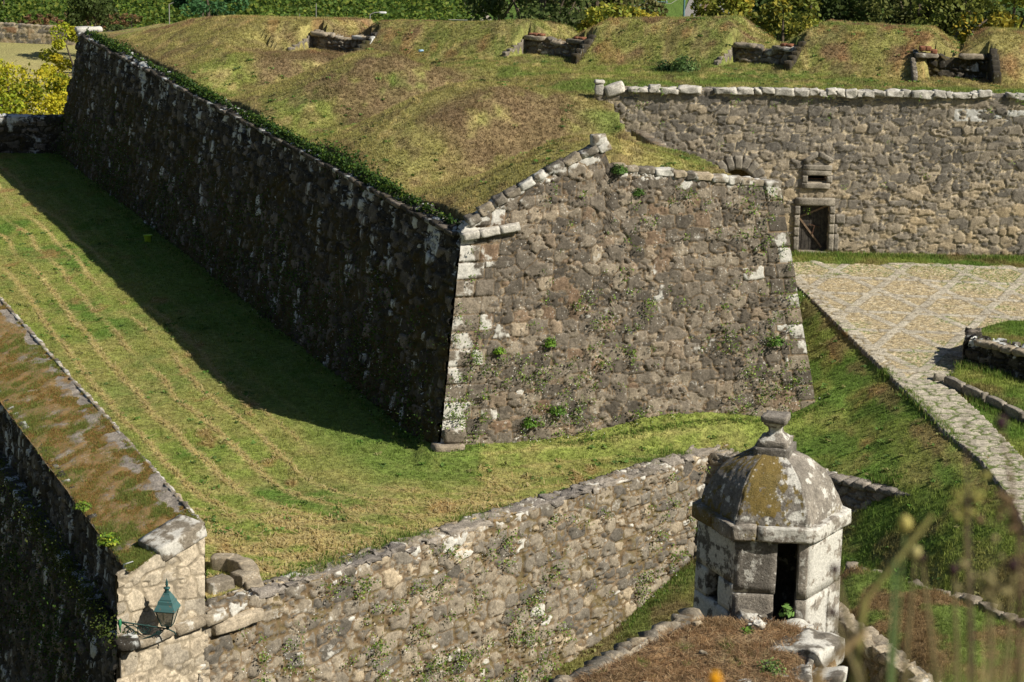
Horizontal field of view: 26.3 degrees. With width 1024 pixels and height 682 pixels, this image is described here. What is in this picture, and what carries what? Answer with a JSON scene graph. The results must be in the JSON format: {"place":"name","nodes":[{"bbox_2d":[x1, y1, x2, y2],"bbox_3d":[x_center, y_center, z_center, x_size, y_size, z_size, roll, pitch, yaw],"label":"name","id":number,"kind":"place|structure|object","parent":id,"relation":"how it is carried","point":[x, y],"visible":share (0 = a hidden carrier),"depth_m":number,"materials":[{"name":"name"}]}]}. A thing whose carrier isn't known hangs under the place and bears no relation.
{"place":"outdoors","nodes":[
{"label":"outdoors","id":0,"kind":"place"},
{"bbox_2d":[0,0,1023,681],"bbox_3d":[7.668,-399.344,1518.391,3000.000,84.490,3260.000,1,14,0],"label":"ground","id":1,"kind":"structure","parent":0,"point":[22,54],"depth_m":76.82,"materials":[{"name":"green plant"}]},
{"bbox_2d":[17,14,36,23],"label":"red vine","id":2,"kind":"object","parent":1,"relation":"on","point":[28,18],"visible":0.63,"depth_m":256.74,"materials":[{"name":"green plant"}]},
{"bbox_2d":[0,113,61,153],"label":"cross wall","id":3,"kind":"structure","parent":1,"relation":"on","point":[29,133],"depth_m":124.62,"materials":[{"name":"stone"}]},
{"bbox_2d":[0,58,71,114],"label":"plane tree","id":4,"kind":"object","parent":1,"relation":"on","point":[55,103],"visible":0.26,"depth_m":133.59,"materials":[{"name":"yellow plant"}]},
{"bbox_2d":[30,14,49,24],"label":"red vine","id":5,"kind":"object","parent":1,"relation":"on","point":[39,21],"visible":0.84,"depth_m":257.02,"materials":[{"name":"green plant"}]},
{"bbox_2d":[43,13,64,24],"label":"red vine","id":6,"kind":"object","parent":1,"relation":"on","point":[50,16],"visible":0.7,"depth_m":257.72,"materials":[{"name":"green plant"}]},
{"bbox_2d":[0,22,122,44],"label":"field wall","id":7,"kind":"structure","parent":1,"relation":"on","point":[11,32],"depth_m":251.05,"materials":[{"name":"stone"}]},
{"bbox_2d":[38,21,92,101],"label":"plane tree","id":8,"kind":"object","parent":1,"relation":"on","point":[56,58],"visible":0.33,"depth_m":137.91,"materials":[{"name":"yellow plant"}]},
{"bbox_2d":[61,0,121,35],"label":"laurel tree","id":9,"kind":"object","parent":1,"relation":"on","point":[87,10],"visible":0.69,"depth_m":235.36,"materials":[{"name":"green plant"}]},
{"bbox_2d":[96,14,115,28],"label":"red vine","id":10,"kind":"object","parent":1,"relation":"on","point":[112,23],"visible":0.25,"depth_m":259.53,"materials":[{"name":"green plant"}]},
{"bbox_2d":[0,297,227,681],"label":"parapet wall","id":11,"kind":"structure","parent":1,"relation":"on","point":[176,544],"depth_m":59.38,"materials":[{"name":"stone"}]},
{"bbox_2d":[0,474,98,681],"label":"wall plants","id":12,"kind":"object","parent":11,"relation":"attached to","point":[2,560],"depth_m":59.94,"materials":[{"name":"green plant"}]},
{"bbox_2d":[0,432,136,656],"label":"ledge moss","id":13,"kind":"object","parent":11,"relation":"attached to","point":[68,561],"visible":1,"depth_m":59.21,"materials":[{"name":"green plant"}]},
{"bbox_2d":[72,500,91,511],"bbox_3d":[-11.633,4.442,59.243,0.549,0.240,0.570,7,15,21],"label":"parapet weed","id":14,"kind":"object","parent":11,"relation":"on","point":[81,505],"visible":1,"depth_m":59.14,"materials":[{"name":"green plant"}]},
{"bbox_2d":[0,298,202,571],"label":"parapet moss","id":15,"kind":"object","parent":11,"relation":"on","point":[139,554],"visible":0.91,"depth_m":63.66,"materials":[{"name":"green plant"}]},
{"bbox_2d":[97,532,120,546],"bbox_3d":[-10.415,5.100,56.627,0.746,0.314,0.757,1,14,0],"label":"parapet weed","id":16,"kind":"object","parent":11,"relation":"on","point":[105,540],"visible":1,"depth_m":56.45,"materials":[{"name":"green plant"}]},
{"bbox_2d":[118,578,180,638],"bbox_3d":[-9.086,6.831,54.995,1.476,1.842,0.681,1,14,0],"label":"wall lantern","id":17,"kind":"object","parent":11,"relation":"attached to","point":[166,609],"depth_m":54.84,"materials":[{"name":"green paint"}]},
{"bbox_2d":[102,25,131,31],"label":"laurel tree","id":18,"kind":"object","parent":1,"relation":"on","point":[116,28],"visible":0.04,"depth_m":234.76,"materials":[{"name":"green plant"}]},
{"bbox_2d":[109,13,129,27],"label":"red vine","id":19,"kind":"object","parent":1,"relation":"on","point":[121,17],"visible":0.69,"depth_m":260.40,"materials":[{"name":"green plant"}]},
{"bbox_2d":[120,13,142,27],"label":"red vine","id":20,"kind":"object","parent":1,"relation":"on","point":[133,17],"visible":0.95,"depth_m":260.81,"materials":[{"name":"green plant"}]},
{"bbox_2d":[143,234,151,241],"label":"bucket","id":21,"kind":"object","parent":1,"relation":"on","point":[148,237],"visible":1,"depth_m":101.59,"materials":[{"name":"plastic"}]},
{"bbox_2d":[172,0,249,17],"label":"pine tree","id":22,"kind":"object","parent":1,"relation":"on","point":[200,7],"visible":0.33,"depth_m":172.43,"materials":[{"name":"green plant"}]},
{"bbox_2d":[205,553,263,594],"bbox_3d":[-7.444,6.536,59.214,1.687,1.064,2.276,1,14,0],"label":"curved stone","id":23,"kind":"object","parent":1,"relation":"on","point":[244,572],"visible":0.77,"depth_m":58.79,"materials":[{"name":"beige stone"}]},
{"bbox_2d":[0,0,482,27],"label":"vineyard","id":24,"kind":"object","parent":1,"relation":"on","point":[57,8],"visible":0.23,"depth_m":272.43,"materials":[{"name":"green plant"}]},
{"bbox_2d":[287,29,377,51],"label":"gun embrasure","id":25,"kind":"object","parent":1,"relation":"on","point":[320,39],"visible":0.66,"depth_m":108.40,"materials":[{"name":"stone"}]},
{"bbox_2d":[19,274,725,594],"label":"straw swaths","id":26,"kind":"object","parent":1,"relation":"on","point":[299,492],"visible":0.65,"depth_m":66.19,"materials":[{"name":"beige plant"}]},
{"bbox_2d":[369,11,386,18],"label":"street lamp","id":27,"kind":"object","parent":1,"relation":"on","point":[379,12],"visible":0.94,"depth_m":173.96,"materials":[{"name":"metal"}]},
{"bbox_2d":[59,26,814,451],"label":"bastion","id":28,"kind":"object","parent":1,"relation":"on","point":[519,236],"visible":0.91,"depth_m":72.64,"materials":[{"name":"stone"}]},
{"bbox_2d":[41,68,455,444],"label":"wall plants","id":29,"kind":"object","parent":28,"relation":"attached to","point":[290,288],"depth_m":86.97,"materials":[{"name":"green plant"}]},
{"bbox_2d":[85,27,463,224],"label":"ivy","id":30,"kind":"object","parent":28,"relation":"attached to","point":[382,182],"visible":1,"depth_m":85.05,"materials":[{"name":"green plant"}]},
{"bbox_2d":[493,346,506,353],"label":"wall fern","id":31,"kind":"object","parent":28,"relation":"attached to","point":[499,351],"depth_m":70.53,"materials":[{"name":"green plant"}]},
{"bbox_2d":[521,416,537,428],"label":"wall fern","id":32,"kind":"object","parent":28,"relation":"attached to","point":[529,424],"depth_m":70.97,"materials":[{"name":"green plant"}]},
{"bbox_2d":[542,337,556,347],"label":"wall fern","id":33,"kind":"object","parent":28,"relation":"attached to","point":[549,343],"depth_m":70.95,"materials":[{"name":"green plant"}]},
{"bbox_2d":[547,405,566,415],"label":"wall fern","id":34,"kind":"object","parent":28,"relation":"attached to","point":[556,412],"depth_m":71.13,"materials":[{"name":"green plant"}]},
{"bbox_2d":[611,164,628,173],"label":"wall fern","id":35,"kind":"object","parent":28,"relation":"attached to","point":[622,170],"depth_m":71.02,"materials":[{"name":"green plant"}]},
{"bbox_2d":[440,181,817,447],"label":"wall plants","id":36,"kind":"object","parent":28,"relation":"attached to","point":[601,362],"depth_m":71.50,"materials":[{"name":"green plant"}]},
{"bbox_2d":[632,188,645,195],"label":"wall fern","id":37,"kind":"object","parent":28,"relation":"attached to","point":[637,193],"depth_m":71.34,"materials":[{"name":"green plant"}]},
{"bbox_2d":[762,333,786,346],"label":"wall fern","id":38,"kind":"object","parent":28,"relation":"attached to","point":[776,342],"depth_m":72.99,"materials":[{"name":"green plant"}]},
{"bbox_2d":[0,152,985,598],"bbox_3d":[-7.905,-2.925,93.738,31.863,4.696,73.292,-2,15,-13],"label":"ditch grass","id":39,"kind":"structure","parent":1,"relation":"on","point":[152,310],"depth_m":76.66,"materials":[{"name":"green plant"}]},
{"bbox_2d":[458,0,538,19],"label":"oak tree","id":40,"kind":"object","parent":1,"relation":"on","point":[519,4],"visible":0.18,"depth_m":213.81,"materials":[{"name":"green plant"}]},
{"bbox_2d":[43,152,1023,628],"bbox_3d":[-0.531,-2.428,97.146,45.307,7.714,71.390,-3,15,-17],"label":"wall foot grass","id":41,"kind":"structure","parent":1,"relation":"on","point":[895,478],"depth_m":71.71,"materials":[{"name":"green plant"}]},
{"bbox_2d":[463,0,607,32],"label":"bush","id":42,"kind":"object","parent":1,"relation":"on","point":[494,9],"visible":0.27,"depth_m":173.79,"materials":[{"name":"green plant"}]},
{"bbox_2d":[502,33,596,63],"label":"gun embrasure","id":43,"kind":"object","parent":1,"relation":"on","point":[575,48],"visible":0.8,"depth_m":101.75,"materials":[{"name":"stone"}]},
{"bbox_2d":[199,444,909,681],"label":"ditch wall","id":44,"kind":"structure","parent":1,"relation":"on","point":[618,552],"depth_m":64.15,"materials":[{"name":"stone"}]},
{"bbox_2d":[239,466,712,681],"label":"wall plants","id":45,"kind":"object","parent":44,"relation":"attached to","point":[450,619],"depth_m":63.42,"materials":[{"name":"green plant"}]},
{"bbox_2d":[525,0,668,21],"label":"oak tree","id":46,"kind":"object","parent":1,"relation":"on","point":[655,6],"visible":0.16,"depth_m":185.25,"materials":[{"name":"green plant"}]},
{"bbox_2d":[573,0,666,31],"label":"bush","id":47,"kind":"object","parent":1,"relation":"on","point":[611,9],"visible":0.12,"depth_m":139.37,"materials":[{"name":"yellow plant"}]},
{"bbox_2d":[653,59,672,70],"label":"shrub","id":48,"kind":"object","parent":1,"relation":"on","point":[662,66],"visible":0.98,"depth_m":95.01,"materials":[{"name":"green plant"}]},
{"bbox_2d":[683,0,684,15],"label":"railway mast","id":49,"kind":"object","parent":1,"relation":"on","point":[683,7],"depth_m":213.44,"materials":[{"name":"grey metal"}]},
{"bbox_2d":[667,54,700,72],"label":"shrub","id":50,"kind":"object","parent":1,"relation":"on","point":[682,64],"visible":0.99,"depth_m":94.37,"materials":[{"name":"green plant"}]},
{"bbox_2d":[691,620,702,626],"bbox_3d":[3.898,5.944,45.965,0.242,0.135,0.158,-10,18,-38],"label":"loose stone","id":51,"kind":"object","parent":1,"relation":"on","point":[695,623],"visible":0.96,"depth_m":45.93,"materials":[{"name":"beige stone"}]},
{"bbox_2d":[548,607,847,681],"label":"rampart parapet","id":52,"kind":"structure","parent":1,"relation":"on","point":[814,647],"depth_m":44.71,"materials":[{"name":"stone"}]},
{"bbox_2d":[778,603,793,617],"bbox_3d":[5.839,5.712,46.531,0.328,0.287,0.338,5,15,16],"label":"leafy weed","id":53,"kind":"object","parent":52,"relation":"on","point":[788,610],"visible":1,"depth_m":46.47,"materials":[{"name":"green plant"}]},
{"bbox_2d":[564,615,835,681],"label":"dry litter","id":54,"kind":"object","parent":1,"relation":"on","point":[696,655],"visible":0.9,"depth_m":44.07,"materials":[{"name":"brown plant"}]},
{"bbox_2d":[698,650,707,655],"bbox_3d":[3.868,6.329,44.259,0.200,0.144,0.148,10,17,31],"label":"loose stone","id":55,"kind":"object","parent":1,"relation":"on","point":[703,652],"visible":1,"depth_m":44.22,"materials":[{"name":"grey stone"}]},
{"bbox_2d":[685,0,724,16],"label":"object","id":56,"kind":"object","parent":1,"relation":"on","point":[688,11],"visible":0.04,"depth_m":295.62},
{"bbox_2d":[706,671,723,681],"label":"orange flower","id":57,"kind":"object","parent":1,"relation":"on","point":[714,676],"visible":1,"depth_m":3.11,"materials":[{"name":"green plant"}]},
{"bbox_2d":[740,625,754,633],"bbox_3d":[4.889,6.016,45.471,0.304,0.172,0.326,-8,17,-32],"label":"leafy weed","id":58,"kind":"object","parent":1,"relation":"on","point":[747,629],"visible":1,"depth_m":45.42,"materials":[{"name":"green plant"}]},
{"bbox_2d":[690,0,805,39],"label":"lime tree","id":59,"kind":"object","parent":1,"relation":"on","point":[732,7],"visible":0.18,"depth_m":138.25,"materials":[{"name":"green plant"}]},
{"bbox_2d":[517,0,982,37],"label":"undergrowth","id":60,"kind":"object","parent":1,"relation":"on","point":[589,5],"visible":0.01,"depth_m":293.61,"materials":[{"name":"green plant"}]},
{"bbox_2d":[714,41,805,70],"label":"gun embrasure","id":61,"kind":"object","parent":1,"relation":"on","point":[786,55],"visible":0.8,"depth_m":96.65,"materials":[{"name":"stone"}]},
{"bbox_2d":[753,657,786,676],"bbox_3d":[5.114,6.466,43.404,0.687,0.390,0.628,1,14,0],"label":"leafy weed","id":62,"kind":"object","parent":1,"relation":"on","point":[770,668],"visible":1,"depth_m":43.33,"materials":[{"name":"green plant"}]},
{"bbox_2d":[692,410,851,634],"bbox_3d":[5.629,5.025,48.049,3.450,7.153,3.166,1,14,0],"label":"sentry box","id":63,"kind":"object","parent":1,"relation":"on","point":[771,513],"visible":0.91,"depth_m":46.87,"materials":[{"name":"stone"}]},
{"bbox_2d":[538,480,1023,681],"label":"grass","id":64,"kind":"structure","parent":1,"relation":"on","point":[974,536],"depth_m":64.21,"materials":[{"name":"green plant"}]},
{"bbox_2d":[744,0,822,41],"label":"lime tree","id":65,"kind":"object","parent":1,"relation":"on","point":[796,29],"visible":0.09,"depth_m":134.77,"materials":[{"name":"green plant"}]},
{"bbox_2d":[568,563,1023,681],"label":"rampart grass","id":66,"kind":"structure","parent":1,"relation":"on","point":[886,617],"depth_m":47.02,"materials":[{"name":"plant"}]},
{"bbox_2d":[594,79,1023,255],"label":"curtain wall","id":67,"kind":"structure","parent":1,"relation":"on","point":[962,150],"depth_m":86.92,"materials":[{"name":"stone"}]},
{"bbox_2d":[798,206,828,249],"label":"door","id":68,"kind":"structure","parent":67,"relation":"in","point":[813,232],"depth_m":87.86,"materials":[{"name":"brown wood"}]},
{"bbox_2d":[801,165,831,188],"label":"window","id":69,"kind":"structure","parent":67,"relation":"in","point":[818,172],"depth_m":87.03,"materials":[{"name":"stone"}]},
{"bbox_2d":[635,85,1023,213],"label":"wall plants","id":70,"kind":"object","parent":67,"relation":"attached to","point":[825,119],"depth_m":86.25,"materials":[{"name":"green plant"}]},
{"bbox_2d":[746,0,890,39],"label":"oak tree","id":71,"kind":"object","parent":1,"relation":"on","point":[757,4],"visible":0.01,"depth_m":171.13,"materials":[{"name":"green plant"}]},
{"bbox_2d":[760,0,916,41],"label":"oak tree","id":72,"kind":"object","parent":1,"relation":"on","point":[836,8],"visible":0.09,"depth_m":145.07,"materials":[{"name":"green plant"}]},
{"bbox_2d":[813,629,867,681],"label":"weed stem","id":73,"kind":"object","parent":1,"relation":"on","point":[835,656],"visible":1,"depth_m":3.10,"materials":[{"name":"beige plant"}]},
{"bbox_2d":[827,607,861,681],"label":"weed stem","id":74,"kind":"object","parent":1,"relation":"on","point":[832,613],"visible":1,"depth_m":3.31,"materials":[{"name":"brown plant"}]},
{"bbox_2d":[828,563,865,681],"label":"weed stem","id":75,"kind":"object","parent":1,"relation":"on","point":[834,569],"visible":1,"depth_m":3.40,"materials":[{"name":"brown plant"}]},
{"bbox_2d":[850,514,932,681],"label":"weed stem","id":76,"kind":"object","parent":1,"relation":"on","point":[897,558],"visible":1,"depth_m":3.40,"materials":[{"name":"green plant"}]},
{"bbox_2d":[887,561,895,681],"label":"weed stem","id":77,"kind":"object","parent":1,"relation":"on","point":[890,648],"visible":1,"depth_m":3.20,"materials":[{"name":"green plant"}]},
{"bbox_2d":[799,289,988,465],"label":"path kerb","id":78,"kind":"structure","parent":1,"relation":"on","point":[845,334],"depth_m":73.79,"materials":[{"name":"grey stone"}]},
{"bbox_2d":[892,514,914,681],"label":"weed stem","id":79,"kind":"object","parent":1,"relation":"on","point":[905,523],"visible":1,"depth_m":3.40,"materials":[{"name":"green plant"}]},
{"bbox_2d":[792,250,1023,457],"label":"yard grass","id":80,"kind":"structure","parent":1,"relation":"on","point":[993,262],"depth_m":74.69,"materials":[{"name":"green plant"}]},
{"bbox_2d":[901,546,921,681],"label":"weed stem","id":81,"kind":"object","parent":1,"relation":"on","point":[915,553],"visible":0.99,"depth_m":3.51,"materials":[{"name":"green plant"}]},
{"bbox_2d":[844,0,985,35],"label":"oak tree","id":82,"kind":"object","parent":1,"relation":"on","point":[904,16],"visible":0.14,"depth_m":142.48,"materials":[{"name":"green plant"}]},
{"bbox_2d":[918,553,937,681],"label":"weed stem","id":83,"kind":"object","parent":1,"relation":"on","point":[921,559],"visible":0.83,"depth_m":3.62,"materials":[{"name":"green plant"}]},
{"bbox_2d":[838,561,1023,681],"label":"parapet","id":84,"kind":"structure","parent":1,"relation":"on","point":[875,644],"depth_m":48.09,"materials":[{"name":"stone"}]},
{"bbox_2d":[863,0,1023,39],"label":"oak tree","id":85,"kind":"object","parent":1,"relation":"on","point":[1020,13],"visible":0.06,"depth_m":173.94,"materials":[{"name":"green plant"}]},
{"bbox_2d":[947,563,959,681],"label":"weed stem","id":86,"kind":"object","parent":1,"relation":"on","point":[953,569],"visible":0.98,"depth_m":3.51,"materials":[{"name":"green plant"}]},
{"bbox_2d":[910,45,1001,83],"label":"gun embrasure","id":87,"kind":"object","parent":1,"relation":"on","point":[967,65],"visible":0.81,"depth_m":92.87,"materials":[{"name":"stone"}]},
{"bbox_2d":[906,0,1017,44],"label":"oak tree","id":88,"kind":"object","parent":1,"relation":"on","point":[925,20],"visible":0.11,"depth_m":140.34,"materials":[{"name":"green plant"}]},
{"bbox_2d":[948,471,989,681],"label":"weed stem","id":89,"kind":"object","parent":1,"relation":"on","point":[976,496],"visible":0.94,"depth_m":3.47,"materials":[{"name":"green plant"}]},
{"bbox_2d":[965,413,974,681],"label":"weed stem","id":90,"kind":"object","parent":1,"relation":"on","point":[970,576],"visible":0.97,"depth_m":3.17,"materials":[{"name":"green plant"}]},
{"bbox_2d":[932,373,1023,423],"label":"grass verge kerb","id":91,"kind":"structure","parent":1,"relation":"on","point":[959,386],"depth_m":70.58,"materials":[{"name":"stone"}]},
{"bbox_2d":[953,535,1020,681],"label":"weed stem","id":92,"kind":"object","parent":1,"relation":"on","point":[987,589],"visible":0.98,"depth_m":3.29,"materials":[{"name":"green plant"}]},
{"bbox_2d":[951,0,1023,44],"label":"maple tree","id":93,"kind":"object","parent":1,"relation":"on","point":[1008,20],"visible":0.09,"depth_m":138.39,"materials":[{"name":"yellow plant"}]},
{"bbox_2d":[962,327,1023,380],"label":"raised bed","id":94,"kind":"object","parent":1,"relation":"on","point":[998,353],"visible":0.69,"depth_m":72.81,"materials":[{"name":"stone"}]},
{"bbox_2d":[976,473,1023,681],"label":"weed stem","id":95,"kind":"object","parent":1,"relation":"on","point":[1011,519],"visible":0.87,"depth_m":3.37,"materials":[{"name":"green plant"}]},
{"bbox_2d":[993,414,1023,681],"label":"weed stem","id":96,"kind":"object","parent":1,"relation":"on","point":[1000,421],"visible":1,"depth_m":3.06,"materials":[{"name":"green plant"}]},
{"bbox_2d":[1003,558,1020,681],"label":"weed stem","id":97,"kind":"object","parent":1,"relation":"on","point":[1012,565],"visible":1,"depth_m":3.30,"materials":[{"name":"green plant"}]},
{"bbox_2d":[794,260,1023,530],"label":"paving","id":98,"kind":"structure","parent":0,"point":[909,329],"depth_m":79.29,"materials":[{"name":"stone"}]},
{"bbox_2d":[865,594,1023,681],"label":"foreground grass","id":99,"kind":"structure","parent":0,"point":[984,668],"depth_m":3.34,"materials":[{"name":"green plant"}]}
]}

